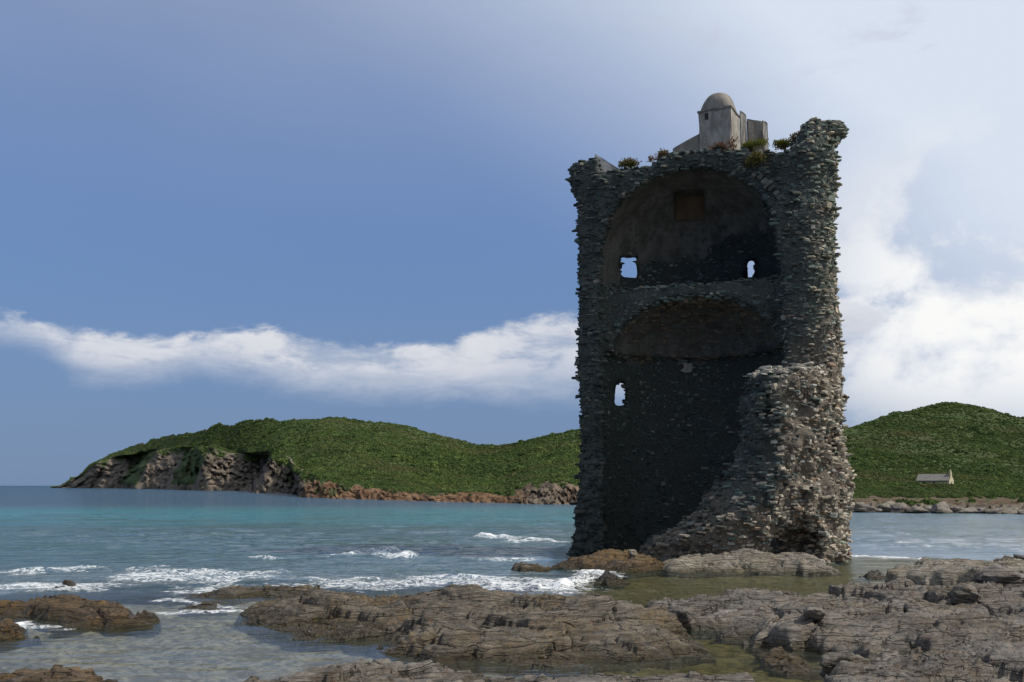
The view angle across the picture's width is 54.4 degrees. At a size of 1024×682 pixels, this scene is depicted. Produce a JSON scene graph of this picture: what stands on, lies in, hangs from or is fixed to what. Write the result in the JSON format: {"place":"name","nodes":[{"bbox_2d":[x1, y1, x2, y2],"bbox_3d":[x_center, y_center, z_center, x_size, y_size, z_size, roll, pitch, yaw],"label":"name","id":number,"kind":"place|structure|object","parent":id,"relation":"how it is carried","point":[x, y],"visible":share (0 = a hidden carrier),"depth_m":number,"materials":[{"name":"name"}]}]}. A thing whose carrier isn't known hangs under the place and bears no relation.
{"place":"outdoors","nodes":[
{"label":"outdoors","id":0,"kind":"place"},
{"bbox_2d":[0,556,987,681],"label":"seabed","id":1,"kind":"structure","parent":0,"point":[204,648],"depth_m":16.16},
{"bbox_2d":[0,618,41,652],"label":"rock","id":2,"kind":"object","parent":1,"relation":"on","point":[14,636],"visible":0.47,"depth_m":15.79,"materials":[{"name":"brown stone"}]},
{"bbox_2d":[25,580,80,601],"bbox_3d":[-11.118,6.319,23.990,1.908,1.087,1.559,-7,-11,41],"label":"rock","id":3,"kind":"object","parent":1,"relation":"on","point":[41,595],"visible":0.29,"depth_m":23.80,"materials":[{"name":"stone"}]},
{"bbox_2d":[0,664,117,681],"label":"rock","id":4,"kind":"object","parent":1,"relation":"on","point":[58,673],"visible":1,"depth_m":11.10,"materials":[{"name":"stone"}]},
{"bbox_2d":[0,594,161,638],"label":"rock","id":5,"kind":"object","parent":1,"relation":"on","point":[78,615],"visible":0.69,"depth_m":17.65,"materials":[{"name":"brown stone"}]},
{"bbox_2d":[177,600,230,616],"bbox_3d":[-6.288,5.769,20.080,1.873,1.052,2.029,0,-8,0],"label":"rock","id":6,"kind":"object","parent":1,"relation":"on","point":[209,605],"visible":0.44,"depth_m":19.52,"materials":[{"name":"grey stone"}]},
{"bbox_2d":[165,585,337,606],"bbox_3d":[-5.806,6.019,22.193,4.496,1.163,2.619,0,-8,0],"label":"rock","id":7,"kind":"object","parent":1,"relation":"on","point":[233,595],"visible":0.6,"depth_m":21.86,"materials":[{"name":"stone"}]},
{"bbox_2d":[234,584,716,677],"bbox_3d":[-1.168,5.018,16.735,8.694,1.577,7.771,0,-8,0],"label":"rock","id":8,"kind":"object","parent":1,"relation":"on","point":[474,628],"visible":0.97,"depth_m":15.46,"materials":[{"name":"stone"}]},
{"bbox_2d":[243,658,754,681],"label":"rock","id":9,"kind":"object","parent":1,"relation":"on","point":[377,670],"visible":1,"depth_m":11.18,"materials":[{"name":"stone"}]},
{"bbox_2d":[505,562,554,592],"bbox_3d":[0.544,6.844,28.132,1.752,1.238,2.081,0,-8,0],"label":"rock","id":10,"kind":"object","parent":1,"relation":"on","point":[523,567],"visible":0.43,"depth_m":27.77,"materials":[{"name":"stone"}]},
{"bbox_2d":[551,548,664,581],"bbox_3d":[3.002,6.913,29.521,4.240,1.499,4.928,0,-8,0],"label":"rock","id":11,"kind":"object","parent":1,"relation":"on","point":[625,566],"visible":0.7,"depth_m":28.69,"materials":[{"name":"brown stone"}]},
{"bbox_2d":[628,549,636,557],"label":"boulder","id":12,"kind":"object","parent":11,"relation":"on","point":[632,552],"visible":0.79,"depth_m":29.13,"materials":[{"name":"grey stone"}]},
{"bbox_2d":[593,570,630,589],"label":"rock","id":13,"kind":"object","parent":1,"relation":"on","point":[607,580],"visible":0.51,"depth_m":24.20,"materials":[{"name":"grey stone"}]},
{"bbox_2d":[565,93,856,566],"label":"watchtower","id":14,"kind":"structure","parent":1,"relation":"on","point":[716,345],"depth_m":36.00,"materials":[{"name":"stone"}]},
{"bbox_2d":[618,157,641,168],"bbox_3d":[4.339,-6.560,36.917,0.935,0.487,1.195,4,-9,-23],"label":"plant","id":15,"kind":"object","parent":14,"relation":"on","point":[630,162],"visible":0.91,"depth_m":36.72,"materials":[{"name":"green plant"}]},
{"bbox_2d":[646,147,668,161],"bbox_3d":[5.351,-6.666,36.098,0.718,0.400,1.406,3,-9,-19],"label":"plant","id":16,"kind":"object","parent":14,"relation":"on","point":[661,153],"visible":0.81,"depth_m":35.84,"materials":[{"name":"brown plant"}]},
{"bbox_2d":[708,136,738,149],"bbox_3d":[7.457,-6.889,35.115,1.063,0.437,1.439,-1,-8,9],"label":"plant","id":17,"kind":"object","parent":14,"relation":"on","point":[731,144],"visible":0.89,"depth_m":35.05,"materials":[{"name":"brown plant"}]},
{"bbox_2d":[740,135,768,151],"bbox_3d":[8.511,-6.916,35.128,0.877,0.488,1.390,4,-9,-24],"label":"plant","id":18,"kind":"object","parent":14,"relation":"on","point":[751,145],"visible":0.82,"depth_m":34.99,"materials":[{"name":"green plant"}]},
{"bbox_2d":[738,149,774,169],"bbox_3d":[8.560,-6.271,34.660,1.295,0.718,1.279,-8,-11,43],"label":"plant","id":19,"kind":"object","parent":14,"relation":"on","point":[755,160],"visible":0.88,"depth_m":34.37,"materials":[{"name":"green plant"}]},
{"bbox_2d":[768,138,790,151],"bbox_3d":[9.853,-7.170,36.314,0.997,0.405,1.370,0,-8,0],"label":"plant","id":20,"kind":"object","parent":14,"relation":"on","point":[782,144],"visible":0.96,"depth_m":36.13,"materials":[{"name":"green plant"}]},
{"bbox_2d":[788,130,800,146],"bbox_3d":[10.091,-7.269,35.666,0.564,0.369,1.489,0,-8,0],"label":"plant","id":21,"kind":"object","parent":14,"relation":"on","point":[792,138],"visible":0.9,"depth_m":35.55,"materials":[{"name":"green plant"}]},
{"bbox_2d":[660,548,842,578],"bbox_3d":[6.626,6.816,29.109,5.741,1.573,5.016,0,-8,0],"label":"rock","id":22,"kind":"object","parent":1,"relation":"on","point":[746,562],"visible":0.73,"depth_m":27.77,"materials":[{"name":"grey stone"}]},
{"bbox_2d":[753,646,823,681],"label":"rock","id":23,"kind":"object","parent":1,"relation":"on","point":[779,662],"visible":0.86,"depth_m":13.28,"materials":[{"name":"stone"}]},
{"bbox_2d":[645,578,1023,681],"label":"rock","id":24,"kind":"object","parent":1,"relation":"on","point":[902,630],"visible":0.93,"depth_m":14.95,"materials":[{"name":"grey stone"}]},
{"bbox_2d":[668,606,697,631],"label":"boulder","id":25,"kind":"object","parent":24,"relation":"on","point":[686,617],"visible":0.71,"depth_m":16.57,"materials":[{"name":"grey stone"}]},
{"bbox_2d":[803,603,824,620],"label":"boulder","id":26,"kind":"object","parent":24,"relation":"on","point":[813,611],"visible":0.98,"depth_m":15.34,"materials":[{"name":"grey stone"}]},
{"bbox_2d":[819,650,870,677],"bbox_3d":[4.077,3.971,12.183,0.613,0.344,0.453,-3,-9,19],"label":"boulder","id":27,"kind":"object","parent":24,"relation":"on","point":[829,661],"visible":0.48,"depth_m":12.06,"materials":[{"name":"grey stone"}]},
{"bbox_2d":[947,583,980,603],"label":"boulder","id":28,"kind":"object","parent":24,"relation":"on","point":[959,593],"visible":0.92,"depth_m":17.21,"materials":[{"name":"grey stone"}]},
{"bbox_2d":[969,564,1023,585],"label":"boulder","id":29,"kind":"object","parent":24,"relation":"on","point":[997,573],"visible":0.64,"depth_m":18.64,"materials":[{"name":"grey stone"}]},
{"bbox_2d":[858,570,885,582],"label":"rock","id":30,"kind":"object","parent":1,"relation":"on","point":[873,575],"visible":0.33,"depth_m":26.03,"materials":[{"name":"grey stone"}]},
{"bbox_2d":[885,555,1023,586],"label":"rock","id":31,"kind":"object","parent":1,"relation":"on","point":[926,571],"visible":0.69,"depth_m":22.76,"materials":[{"name":"grey stone"}]},
{"bbox_2d":[1013,554,1023,559],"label":"boulder","id":32,"kind":"object","parent":31,"relation":"on","point":[1016,556],"visible":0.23,"depth_m":24.50,"materials":[{"name":"grey stone"}]},
{"bbox_2d":[0,486,1023,629],"bbox_3d":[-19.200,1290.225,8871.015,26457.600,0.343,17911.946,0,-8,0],"label":"sea","id":33,"kind":"structure","parent":0,"point":[88,539],"depth_m":45.67,"materials":[{"name":"liquid"}]},
{"bbox_2d":[890,503,908,512],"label":"boulder","id":34,"kind":"object","parent":33,"relation":"in","point":[898,508],"visible":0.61,"depth_m":88.69,"materials":[{"name":"grey stone"}]},
{"bbox_2d":[905,506,929,512],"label":"boulder","id":35,"kind":"object","parent":33,"relation":"in","point":[913,509],"visible":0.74,"depth_m":87.51,"materials":[{"name":"grey stone"}]},
{"bbox_2d":[929,502,953,513],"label":"boulder","id":36,"kind":"object","parent":33,"relation":"in","point":[942,507],"visible":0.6,"depth_m":87.07,"materials":[{"name":"grey stone"}]},
{"bbox_2d":[950,507,963,512],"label":"boulder","id":37,"kind":"object","parent":33,"relation":"on","point":[955,509],"visible":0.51,"depth_m":87.57,"materials":[{"name":"grey stone"}]},
{"bbox_2d":[955,507,976,512],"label":"boulder","id":38,"kind":"object","parent":33,"relation":"in","point":[970,510],"visible":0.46,"depth_m":86.35,"materials":[{"name":"grey stone"}]},
{"bbox_2d":[975,507,986,513],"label":"boulder","id":39,"kind":"object","parent":33,"relation":"in","point":[980,510],"visible":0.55,"depth_m":85.77,"materials":[{"name":"grey stone"}]},
{"bbox_2d":[984,508,1002,513],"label":"boulder","id":40,"kind":"object","parent":33,"relation":"on","point":[995,511],"visible":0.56,"depth_m":85.04,"materials":[{"name":"grey stone"}]},
{"bbox_2d":[1002,507,1017,513],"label":"boulder","id":41,"kind":"object","parent":33,"relation":"on","point":[1008,510],"visible":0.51,"depth_m":85.11,"materials":[{"name":"grey stone"}]},
{"bbox_2d":[1017,509,1023,513],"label":"boulder","id":42,"kind":"object","parent":33,"relation":"in","point":[1020,511],"visible":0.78,"depth_m":84.08,"materials":[{"name":"grey stone"}]},
{"bbox_2d":[0,0,1023,560],"label":"sky","id":43,"kind":"structure","parent":0,"point":[226,212],"materials":[{"name":"blue"}]},
{"bbox_2d":[52,402,1023,558],"bbox_3d":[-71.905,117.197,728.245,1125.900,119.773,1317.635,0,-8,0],"label":"hills","id":44,"kind":"structure","parent":0,"point":[196,469],"depth_m":461.07,"materials":[{"name":"green plant"}]},
{"bbox_2d":[51,402,1023,504],"bbox_3d":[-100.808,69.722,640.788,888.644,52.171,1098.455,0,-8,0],"label":"maquis","id":45,"kind":"object","parent":44,"relation":"on","point":[456,479],"visible":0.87,"depth_m":380.66,"materials":[{"name":"green plant"}]},
{"bbox_2d":[852,502,876,511],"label":"boulder","id":46,"kind":"object","parent":44,"relation":"on","point":[860,507],"visible":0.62,"depth_m":89.28,"materials":[{"name":"grey stone"}]},
{"bbox_2d":[877,500,895,511],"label":"boulder","id":47,"kind":"object","parent":44,"relation":"on","point":[885,507],"visible":0.34,"depth_m":90.92,"materials":[{"name":"grey stone"}]},
{"bbox_2d":[916,470,953,483],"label":"chapel","id":48,"kind":"structure","parent":44,"relation":"on","point":[938,478],"depth_m":295.45,"materials":[{"name":"white"}]}
]}

